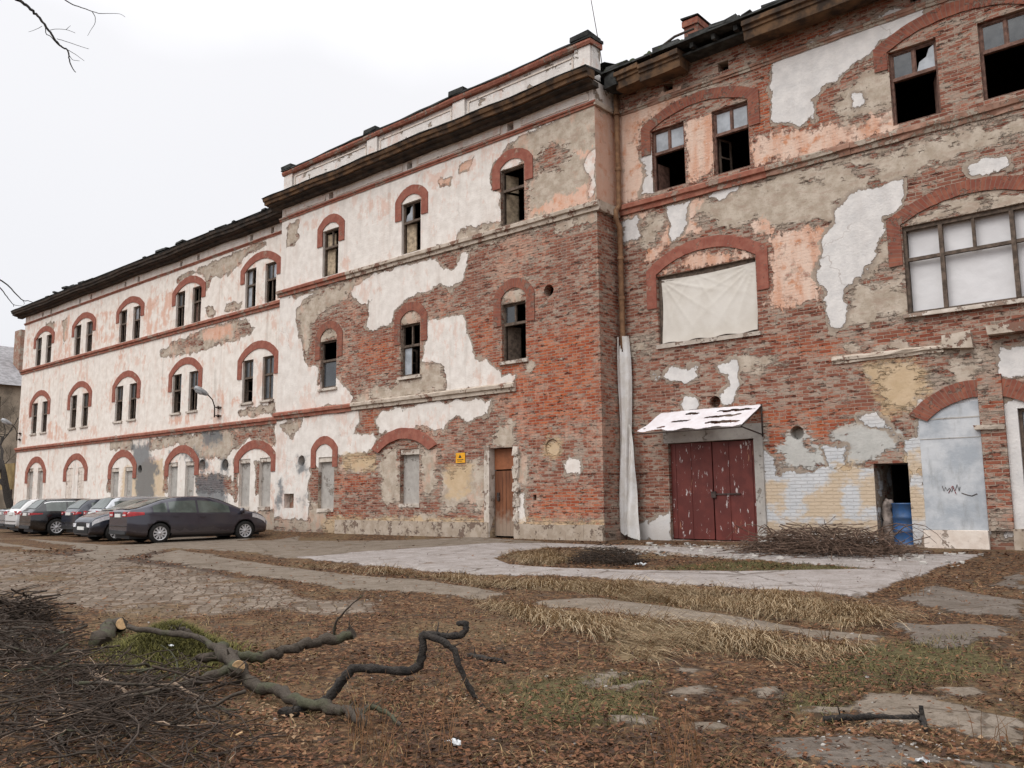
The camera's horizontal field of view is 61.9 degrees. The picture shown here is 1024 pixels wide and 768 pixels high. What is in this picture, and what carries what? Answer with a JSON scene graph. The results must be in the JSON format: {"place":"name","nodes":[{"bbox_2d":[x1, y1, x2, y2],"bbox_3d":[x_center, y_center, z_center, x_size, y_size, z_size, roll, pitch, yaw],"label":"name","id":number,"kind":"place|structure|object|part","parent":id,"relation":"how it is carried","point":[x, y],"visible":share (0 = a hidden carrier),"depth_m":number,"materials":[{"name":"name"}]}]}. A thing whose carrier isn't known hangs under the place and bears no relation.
{"place":"outdoors","nodes":[
{"label":"outdoors","id":0,"kind":"place"},
{"bbox_2d":[0,0,774,346],"label":"sky","id":1,"kind":"structure","parent":0,"point":[175,122],"materials":[{"name":"white"}]},
{"bbox_2d":[0,529,1023,767],"bbox_3d":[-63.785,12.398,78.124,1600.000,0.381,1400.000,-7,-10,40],"label":"ground","id":2,"kind":"structure","parent":0,"point":[443,554],"depth_m":9.16,"materials":[{"name":"brown soil"}]},
{"bbox_2d":[0,463,14,495],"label":"board","id":3,"kind":"object","parent":2,"relation":"on","point":[10,468],"visible":0.48,"depth_m":55.89,"materials":[{"name":"wood"}]},
{"bbox_2d":[0,508,17,531],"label":"parked car","id":4,"kind":"object","parent":2,"relation":"on","point":[2,518],"visible":0.02,"depth_m":38.48,"materials":[{"name":"silver metal"}]},
{"bbox_2d":[0,390,19,507],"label":"bare tree","id":5,"kind":"object","parent":2,"relation":"on","point":[7,496],"visible":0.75,"depth_m":55.15,"materials":[{"name":"brown plant"}]},
{"bbox_2d":[0,329,24,508],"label":"house","id":6,"kind":"structure","parent":2,"relation":"on","point":[11,362],"depth_m":73.39,"materials":[{"name":"grey tile"}]},
{"bbox_2d":[1,626,28,641],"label":"fallen branch","id":7,"kind":"object","parent":2,"relation":"on","point":[12,634],"visible":0.24,"depth_m":8.53,"materials":[{"name":"wood"}]},
{"bbox_2d":[5,499,39,533],"bbox_3d":[-19.983,5.864,38.038,2.087,1.510,4.266,-8,-11,44],"label":"parked car","id":8,"kind":"object","parent":2,"relation":"on","point":[12,517],"visible":0.22,"depth_m":36.51,"materials":[{"name":"white paint"}]},
{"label":"rear window","id":9,"kind":"part","parent":8,"relation":"part of","materials":[{"name":"grey glass"}]},
{"bbox_2d":[0,584,83,625],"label":"brush pile","id":10,"kind":"object","parent":2,"relation":"on","point":[34,609],"visible":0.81,"depth_m":10.05,"materials":[{"name":"brown wood"}]},
{"bbox_2d":[0,640,90,652],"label":"fallen branch","id":11,"kind":"object","parent":2,"relation":"on","point":[76,649],"visible":0.28,"depth_m":7.78,"materials":[{"name":"wood"}]},
{"bbox_2d":[19,498,89,535],"bbox_3d":[-17.934,5.588,36.140,4.865,1.510,2.165,7,-10,-43],"label":"parked car","id":12,"kind":"object","parent":2,"relation":"on","point":[42,516],"visible":0.41,"depth_m":34.43,"materials":[{"name":"black paint"}]},
{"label":"rear window","id":13,"kind":"part","parent":12,"relation":"part of","materials":[{"name":"grey glass"}]},
{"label":"side window","id":14,"kind":"part","parent":12,"relation":"part of","materials":[{"name":"grey glass"}]},
{"bbox_2d":[0,0,124,307],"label":"bare tree","id":15,"kind":"object","parent":2,"relation":"on","point":[40,19],"visible":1,"depth_m":11.00,"materials":[{"name":"brown plant"}]},
{"bbox_2d":[61,498,102,535],"bbox_3d":[-15.763,5.368,34.550,2.048,1.480,4.165,-8,-11,44],"label":"parked car","id":16,"kind":"object","parent":2,"relation":"on","point":[72,513],"visible":0.19,"depth_m":33.11,"materials":[{"name":"blue paint"}]},
{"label":"rear window","id":17,"kind":"part","parent":16,"relation":"part of","materials":[{"name":"grey glass"}]},
{"bbox_2d":[88,617,127,646],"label":"fallen branch","id":18,"kind":"object","parent":2,"relation":"on","point":[108,629],"visible":0.93,"depth_m":8.73,"materials":[{"name":"wood"}]},
{"bbox_2d":[73,498,152,540],"bbox_3d":[-13.344,4.820,30.573,2.029,1.460,4.065,-7,-10,40],"label":"parked car","id":19,"kind":"object","parent":2,"relation":"on","point":[93,526],"visible":0.32,"depth_m":28.98,"materials":[{"name":"grey paint"}]},
{"bbox_2d":[90,670,146,710],"bbox_3d":[-2.773,2.160,6.144,0.902,0.217,0.150,-7,-10,40],"label":"fallen branch","id":20,"kind":"object","parent":2,"relation":"on","point":[123,688],"visible":0.3,"depth_m":6.16,"materials":[{"name":"wood"}]},
{"bbox_2d":[84,496,157,536],"bbox_3d":[-13.942,5.111,32.991,2.087,1.540,4.465,-8,-11,44],"label":"parked car","id":21,"kind":"object","parent":2,"relation":"on","point":[106,503],"visible":0.14,"depth_m":31.71,"materials":[{"name":"silver metal"}]},
{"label":"rear window","id":22,"kind":"part","parent":21,"relation":"part of","materials":[{"name":"glass"}]},
{"bbox_2d":[4,636,242,751],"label":"wood chips","id":23,"kind":"object","parent":2,"relation":"on","point":[239,733],"visible":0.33,"depth_m":5.05,"materials":[{"name":"beige wood"}]},
{"bbox_2d":[0,608,306,767],"bbox_3d":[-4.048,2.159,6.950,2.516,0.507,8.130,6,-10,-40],"label":"twig litter","id":24,"kind":"object","parent":2,"relation":"on","point":[120,722],"visible":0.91,"depth_m":5.38,"materials":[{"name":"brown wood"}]},
{"bbox_2d":[98,633,223,673],"bbox_3d":[-3.156,2.393,7.854,1.476,0.288,2.908,6,-10,-39],"label":"moss mound","id":25,"kind":"object","parent":2,"relation":"on","point":[169,657],"visible":0.07,"depth_m":7.43,"materials":[{"name":"green plant"}]},
{"bbox_2d":[63,617,277,686],"bbox_3d":[-3.216,2.339,7.901,1.796,0.353,3.814,6,-10,-39],"label":"moss","id":26,"kind":"object","parent":2,"relation":"on","point":[136,641],"visible":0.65,"depth_m":7.54,"materials":[{"name":"green plant"}]},
{"bbox_2d":[126,623,240,664],"bbox_3d":[-2.709,2.174,7.168,1.671,0.263,0.323,-7,-10,40],"label":"fallen branch","id":27,"kind":"object","parent":26,"relation":"on","point":[183,632],"visible":0.74,"depth_m":7.32,"materials":[{"name":"wood"}]},
{"bbox_2d":[131,682,212,703],"bbox_3d":[-2.390,2.155,5.956,0.783,0.138,0.078,-3,-8,20],"label":"fallen branch","id":28,"kind":"object","parent":2,"relation":"on","point":[174,683],"visible":0.4,"depth_m":5.96,"materials":[{"name":"brown wood"}]},
{"bbox_2d":[109,496,266,542],"bbox_3d":[-10.791,4.525,28.751,4.786,1.508,2.198,6,-10,-42],"label":"parked car","id":29,"kind":"object","parent":2,"relation":"on","point":[159,520],"visible":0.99,"depth_m":27.76,"materials":[{"name":"grey paint"}]},
{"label":"rear window","id":30,"kind":"part","parent":29,"relation":"part of","materials":[{"name":"grey glass"}]},
{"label":"side window","id":31,"kind":"part","parent":29,"relation":"part of","materials":[{"name":"grey glass"}]},
{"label":"side window","id":32,"kind":"part","parent":29,"relation":"part of","materials":[{"name":"grey glass"}]},
{"bbox_3d":[-10.606,4.496,27.648,0.870,0.612,0.047,6,-10,-42],"label":"door","id":33,"kind":"part","parent":29,"relation":"part of","materials":[{"name":"grey paint"}]},
{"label":"side window","id":34,"kind":"part","parent":29,"relation":"part of","materials":[{"name":"grey glass"}]},
{"bbox_3d":[-9.861,4.588,28.313,1.105,0.592,0.049,6,-10,-42],"label":"door","id":35,"kind":"part","parent":29,"relation":"part of","materials":[{"name":"grey paint"}]},
{"bbox_2d":[192,590,362,663],"bbox_3d":[-1.982,2.050,7.249,1.407,0.585,0.316,3,-8,-22],"label":"fallen branch","id":36,"kind":"object","parent":2,"relation":"on","point":[327,638],"visible":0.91,"depth_m":7.23,"materials":[{"name":"wood"}]},
{"bbox_2d":[159,641,401,728],"bbox_3d":[-1.683,2.055,5.838,2.486,0.285,0.843,-7,-10,40],"label":"fallen branch","id":37,"kind":"object","parent":2,"relation":"on","point":[226,654],"visible":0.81,"depth_m":5.98,"materials":[{"name":"wood"}]},
{"bbox_2d":[277,620,499,718],"bbox_3d":[-0.797,1.940,5.832,1.482,0.565,0.533,0,-8,-1],"label":"fallen branch","id":38,"kind":"object","parent":2,"relation":"on","point":[340,682],"visible":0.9,"depth_m":5.93,"materials":[{"name":"wood"}]},
{"bbox_2d":[447,738,460,745],"bbox_3d":[-0.327,2.009,4.804,0.105,0.029,0.076,-7,-10,40],"label":"paper scrap","id":39,"kind":"object","parent":2,"relation":"on","point":[455,742],"visible":0.77,"depth_m":4.78,"materials":[{"name":"white paper"}]},
{"bbox_2d":[467,647,505,663],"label":"fallen branch","id":40,"kind":"object","parent":2,"relation":"on","point":[475,655],"visible":0.78,"depth_m":7.35,"materials":[{"name":"wood"}]},
{"bbox_2d":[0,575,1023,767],"bbox_3d":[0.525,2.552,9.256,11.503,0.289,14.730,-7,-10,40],"label":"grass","id":41,"kind":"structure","parent":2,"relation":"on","point":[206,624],"depth_m":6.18,"materials":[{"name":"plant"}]},
{"bbox_2d":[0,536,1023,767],"bbox_3d":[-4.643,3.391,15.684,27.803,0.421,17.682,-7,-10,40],"label":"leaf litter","id":42,"kind":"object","parent":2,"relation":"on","point":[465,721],"visible":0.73,"depth_m":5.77,"materials":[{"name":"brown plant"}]},
{"bbox_2d":[2,587,1023,767],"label":"grass thatch","id":43,"kind":"object","parent":2,"relation":"on","point":[306,737],"depth_m":5.42,"materials":[{"name":"plant"}]},
{"bbox_2d":[11,0,1023,549],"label":"derelict building","id":44,"kind":"structure","parent":2,"relation":"on","point":[373,330],"depth_m":22.86,"materials":[{"name":"red brick"}]},
{"bbox_2d":[1,418,21,440],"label":"wall lamp","id":45,"kind":"object","parent":44,"relation":"attached to","point":[5,421],"visible":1,"depth_m":49.41,"materials":[{"name":"metal"}]},
{"bbox_2d":[29,472,32,498],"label":"blocked window","id":46,"kind":"structure","parent":44,"relation":"in","point":[31,475],"depth_m":48.25,"materials":[{"name":"white paint"}]},
{"bbox_2d":[29,403,37,435],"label":"window","id":47,"kind":"structure","parent":44,"relation":"in","point":[35,405],"depth_m":48.81,"materials":[{"name":"brown wood"}]},
{"bbox_2d":[37,338,41,365],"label":"window","id":48,"kind":"structure","parent":44,"relation":"in","point":[39,340],"depth_m":49.29,"materials":[{"name":"brown wood"}]},
{"bbox_2d":[39,471,42,498],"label":"blocked window","id":49,"kind":"structure","parent":44,"relation":"in","point":[41,474],"depth_m":47.33,"materials":[{"name":"white paint"}]},
{"bbox_2d":[39,401,47,433],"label":"window","id":50,"kind":"structure","parent":44,"relation":"in","point":[45,403],"depth_m":47.82,"materials":[{"name":"brown wood"}]},
{"bbox_2d":[47,335,51,362],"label":"window","id":51,"kind":"structure","parent":44,"relation":"in","point":[49,346],"depth_m":48.35,"materials":[{"name":"brown wood"}]},
{"bbox_2d":[66,468,72,497],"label":"blocked window","id":52,"kind":"structure","parent":44,"relation":"in","point":[70,470],"depth_m":44.66,"materials":[{"name":"beige paint"}]},
{"bbox_2d":[67,395,76,429],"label":"window","id":53,"kind":"structure","parent":44,"relation":"in","point":[73,409],"depth_m":45.38,"materials":[{"name":"brown wood"}]},
{"bbox_2d":[75,325,80,354],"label":"window","id":54,"kind":"structure","parent":44,"relation":"in","point":[77,337],"depth_m":45.86,"materials":[{"name":"brown wood"}]},
{"bbox_2d":[77,467,83,497],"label":"blocked window","id":55,"kind":"structure","parent":44,"relation":"in","point":[81,470],"depth_m":43.75,"materials":[{"name":"beige paint"}]},
{"bbox_2d":[79,393,88,428],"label":"window","id":56,"kind":"structure","parent":44,"relation":"in","point":[86,396],"depth_m":44.40,"materials":[{"name":"brown wood"}]},
{"bbox_2d":[87,322,92,351],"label":"window","id":57,"kind":"structure","parent":44,"relation":"in","point":[90,327],"depth_m":44.94,"materials":[{"name":"brown wood"}]},
{"bbox_2d":[113,472,118,496],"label":"blocked window","id":58,"kind":"structure","parent":44,"relation":"in","point":[116,474],"depth_m":41.38,"materials":[{"name":"grey paint"}]},
{"bbox_2d":[112,386,122,423],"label":"window","id":59,"kind":"structure","parent":44,"relation":"in","point":[120,389],"depth_m":41.97,"materials":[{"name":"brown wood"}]},
{"bbox_2d":[120,310,126,342],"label":"window","id":60,"kind":"structure","parent":44,"relation":"in","point":[122,324],"depth_m":42.40,"materials":[{"name":"brown wood"}]},
{"bbox_2d":[127,471,132,495],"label":"blocked window","id":61,"kind":"structure","parent":44,"relation":"in","point":[129,484],"depth_m":40.46,"materials":[{"name":"grey paint"}]},
{"bbox_2d":[126,383,136,421],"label":"window","id":62,"kind":"structure","parent":44,"relation":"in","point":[134,386],"depth_m":40.99,"materials":[{"name":"brown wood"}]},
{"bbox_2d":[134,306,140,338],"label":"window","id":63,"kind":"structure","parent":44,"relation":"in","point":[137,309],"depth_m":41.53,"materials":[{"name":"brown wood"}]},
{"bbox_2d":[171,466,177,495],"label":"blocked window","id":64,"kind":"structure","parent":44,"relation":"in","point":[174,469],"depth_m":37.73,"materials":[{"name":"grey paint"}]},
{"bbox_2d":[169,374,181,415],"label":"window","id":65,"kind":"structure","parent":44,"relation":"in","point":[176,412],"depth_m":38.32,"materials":[{"name":"brown wood"}]},
{"bbox_2d":[177,292,184,326],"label":"window","id":66,"kind":"structure","parent":44,"relation":"in","point":[181,295],"depth_m":38.81,"materials":[{"name":"brown wood"}]},
{"bbox_2d":[187,465,193,495],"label":"blocked window","id":67,"kind":"structure","parent":44,"relation":"in","point":[190,489],"depth_m":36.81,"materials":[{"name":"grey paint"}]},
{"bbox_2d":[185,371,197,412],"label":"window","id":68,"kind":"structure","parent":44,"relation":"in","point":[194,375],"depth_m":37.34,"materials":[{"name":"brown wood"}]},
{"bbox_2d":[193,286,201,322],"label":"window","id":69,"kind":"structure","parent":44,"relation":"in","point":[197,310],"depth_m":37.90,"materials":[{"name":"brown wood"}]},
{"bbox_2d":[194,386,220,416],"bbox_3d":[-12.616,0.720,35.373,1.106,1.288,0.357,3,-9,-26],"label":"wall lamp","id":70,"kind":"object","parent":44,"relation":"attached to","point":[199,390],"visible":1,"depth_m":35.32,"materials":[{"name":"metal"}]},
{"bbox_2d":[241,463,249,506],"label":"blocked window","id":71,"kind":"structure","parent":44,"relation":"in","point":[245,467],"depth_m":33.99,"materials":[{"name":"white paint"}]},
{"bbox_2d":[239,360,253,405],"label":"window","id":72,"kind":"structure","parent":44,"relation":"in","point":[248,375],"depth_m":34.62,"materials":[{"name":"brown wood"}]},
{"bbox_2d":[247,268,255,307],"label":"window","id":73,"kind":"structure","parent":44,"relation":"in","point":[251,273],"depth_m":35.08,"materials":[{"name":"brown wood"}]},
{"bbox_2d":[261,462,270,506],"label":"blocked window","id":74,"kind":"structure","parent":44,"relation":"in","point":[266,474],"depth_m":33.06,"materials":[{"name":"grey paint"}]},
{"bbox_2d":[259,356,273,402],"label":"window","id":75,"kind":"structure","parent":44,"relation":"in","point":[269,361],"depth_m":33.59,"materials":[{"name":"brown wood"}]},
{"bbox_2d":[266,262,276,302],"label":"window","id":76,"kind":"structure","parent":44,"relation":"in","point":[271,271],"depth_m":34.17,"materials":[{"name":"brown wood"}]},
{"bbox_2d":[317,340,336,391],"bbox_3d":[-6.356,-0.636,29.694,1.066,1.765,0.233,-7,-10,40],"label":"window","id":77,"kind":"structure","parent":44,"relation":"in","point":[328,366],"depth_m":29.77,"materials":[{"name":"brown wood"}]},
{"bbox_2d":[321,462,333,508],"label":"blocked window","id":78,"kind":"structure","parent":44,"relation":"in","point":[327,483],"depth_m":29.27,"materials":[{"name":"white paint"}]},
{"bbox_2d":[324,228,338,276],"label":"window","id":79,"kind":"structure","parent":44,"relation":"in","point":[331,239],"depth_m":30.45,"materials":[{"name":"brown wood"}]},
{"bbox_2d":[397,323,421,379],"bbox_3d":[-3.041,-1.012,27.125,1.068,1.769,0.660,-7,-10,40],"label":"window","id":80,"kind":"structure","parent":44,"relation":"in","point":[408,350],"depth_m":27.13,"materials":[{"name":"brown wood"}]},
{"bbox_2d":[404,454,418,503],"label":"blocked window","id":81,"kind":"structure","parent":44,"relation":"in","point":[411,462],"depth_m":26.57,"materials":[{"name":"grey paint"}]},
{"bbox_2d":[404,200,420,253],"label":"window","id":82,"kind":"structure","parent":44,"relation":"in","point":[410,219],"depth_m":27.72,"materials":[{"name":"brown wood"}]},
{"bbox_2d":[456,453,464,462],"bbox_3d":[-1.510,2.164,25.017,0.370,0.290,0.022,-7,-10,40],"label":"warning sign","id":83,"kind":"object","parent":44,"relation":"attached to","point":[460,457],"visible":1,"depth_m":25.00,"materials":[{"name":"yellow metal"}]},
{"bbox_2d":[494,448,513,535],"bbox_3d":[-0.168,3.038,23.993,0.885,2.443,0.164,-7,-10,40],"label":"door","id":84,"kind":"structure","parent":44,"relation":"in","point":[504,525],"depth_m":24.07,"materials":[{"name":"brown wood"}]},
{"bbox_2d":[498,301,528,365],"bbox_3d":[0.205,-1.423,24.320,1.071,1.764,0.631,-7,-10,40],"label":"window","id":85,"kind":"structure","parent":44,"relation":"in","point":[510,310],"depth_m":24.48,"materials":[{"name":"brown wood"}]},
{"bbox_2d":[503,165,524,225],"bbox_3d":[0.084,-5.450,24.791,0.844,1.696,0.527,-23,-23,70],"label":"window","id":86,"kind":"structure","parent":44,"relation":"in","point":[510,202],"depth_m":25.09,"materials":[{"name":"brown wood"}]},
{"bbox_2d":[617,336,639,539],"bbox_3d":[2.979,1.371,22.186,0.728,5.320,0.306,-7,-10,40],"label":"wrapping sheet","id":87,"kind":"object","parent":44,"relation":"attached to","point":[628,511],"visible":1,"depth_m":22.12,"materials":[{"name":"white plastic"}]},
{"bbox_2d":[653,123,685,191],"bbox_3d":[4.169,-5.944,22.577,0.992,1.705,0.546,-21,-22,69],"label":"window","id":88,"kind":"structure","parent":44,"relation":"in","point":[671,139],"depth_m":22.72,"materials":[{"name":"brown wood"}]},
{"bbox_2d":[636,404,763,436],"bbox_3d":[4.477,0.944,20.602,2.906,0.775,0.957,-7,-10,40],"label":"canopy","id":89,"kind":"object","parent":44,"relation":"attached to","point":[695,422],"visible":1,"depth_m":20.55,"materials":[{"name":"white metal"}]},
{"bbox_2d":[655,258,760,348],"bbox_3d":[4.881,-1.971,21.366,2.861,1.920,0.334,-7,-10,40],"label":"window","id":90,"kind":"structure","parent":44,"relation":"in","point":[725,266],"depth_m":21.45,"materials":[{"name":"beige fabric"}]},
{"bbox_2d":[661,262,757,343],"bbox_3d":[4.887,-1.992,21.335,2.663,1.700,0.037,-7,-10,40],"label":"tarpaulin","id":91,"kind":"object","parent":44,"relation":"attached to","point":[714,304],"visible":1,"depth_m":21.27,"materials":[{"name":"fabric"}]},
{"bbox_2d":[713,102,750,174],"bbox_3d":[5.525,-6.116,21.401,0.933,1.705,0.561,-22,-23,70],"label":"window","id":92,"kind":"structure","parent":44,"relation":"in","point":[734,119],"depth_m":21.53,"materials":[{"name":"brown wood"}]},
{"bbox_2d":[889,39,940,125],"bbox_3d":[8.795,-6.524,18.605,0.899,1.706,0.570,-2,-8,13],"label":"window","id":93,"kind":"structure","parent":44,"relation":"in","point":[903,64],"depth_m":18.65,"materials":[{"name":"brown wood"}]},
{"bbox_2d":[902,203,1023,318],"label":"window","id":94,"kind":"structure","parent":44,"relation":"in","point":[1019,298],"depth_m":17.57,"materials":[{"name":"brown wood"}]},
{"bbox_2d":[908,209,1023,311],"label":"plastic sheet","id":95,"kind":"object","parent":44,"relation":"attached to","point":[983,275],"visible":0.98,"depth_m":17.63,"materials":[{"name":"white plastic"}]},
{"bbox_2d":[978,10,1023,99],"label":"window","id":96,"kind":"structure","parent":44,"relation":"in","point":[1006,32],"depth_m":17.56,"materials":[{"name":"brown wood"}]},
{"bbox_2d":[1018,408,1023,470],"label":"blocked window","id":97,"kind":"structure","parent":44,"relation":"in","point":[1020,411],"depth_m":16.61,"materials":[{"name":"white"}]},
{"bbox_2d":[64,542,1023,767],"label":"stone crumbs","id":98,"kind":"object","parent":2,"relation":"on","point":[919,557],"visible":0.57,"depth_m":14.91,"materials":[{"name":"grey stone"}]},
{"bbox_2d":[88,559,1012,734],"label":"green grass","id":99,"kind":"structure","parent":2,"relation":"on","point":[814,677],"depth_m":6.38,"materials":[{"name":"plant"}]},
{"bbox_2d":[561,542,654,566],"bbox_3d":[1.811,3.278,16.523,2.031,0.412,1.366,-7,-10,40],"label":"brush pile","id":100,"kind":"object","parent":2,"relation":"on","point":[624,557],"visible":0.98,"depth_m":16.36,"materials":[{"name":"brown wood"}]},
{"bbox_2d":[337,566,1023,767],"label":"dry stalks","id":101,"kind":"object","parent":2,"relation":"on","point":[659,716],"visible":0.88,"depth_m":4.57,"materials":[{"name":"brown plant"}]},
{"bbox_2d":[717,517,947,560],"bbox_3d":[6.051,3.084,16.479,4.485,1.080,2.736,-7,-10,40],"label":"brush pile","id":102,"kind":"object","parent":2,"relation":"on","point":[821,544],"visible":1,"depth_m":16.16,"materials":[{"name":"brown wood"}]},
{"bbox_2d":[823,705,927,731],"bbox_3d":[2.230,2.024,5.237,0.596,0.122,0.223,-5,-9,31],"label":"fallen branch","id":103,"kind":"object","parent":2,"relation":"on","point":[920,717],"visible":0.98,"depth_m":5.23,"materials":[{"name":"brown wood"}]},
{"bbox_2d":[881,498,894,543],"bbox_3d":[8.062,2.943,18.267,0.301,0.988,0.311,-1,-8,5],"label":"rubble sack","id":104,"kind":"object","parent":2,"relation":"on","point":[886,514],"visible":0.66,"depth_m":18.19,"materials":[{"name":"grey fabric"}]},
{"bbox_2d":[891,503,913,544],"bbox_3d":[8.364,2.955,18.061,0.584,0.875,0.584,-7,-10,40],"label":"barrel","id":105,"kind":"object","parent":2,"relation":"on","point":[901,513],"visible":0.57,"depth_m":17.87,"materials":[{"name":"blue paint"}]},
{"bbox_2d":[915,756,929,762],"bbox_3d":[2.107,1.928,4.384,0.071,0.019,0.052,-7,-10,40],"label":"paper scrap","id":106,"kind":"object","parent":2,"relation":"on","point":[921,759],"visible":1,"depth_m":4.38,"materials":[{"name":"white paper"}]},
{"bbox_2d":[294,540,945,670],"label":"dry grass","id":107,"kind":"structure","parent":0,"point":[785,607],"depth_m":9.63,"materials":[{"name":"plant"}]}
]}

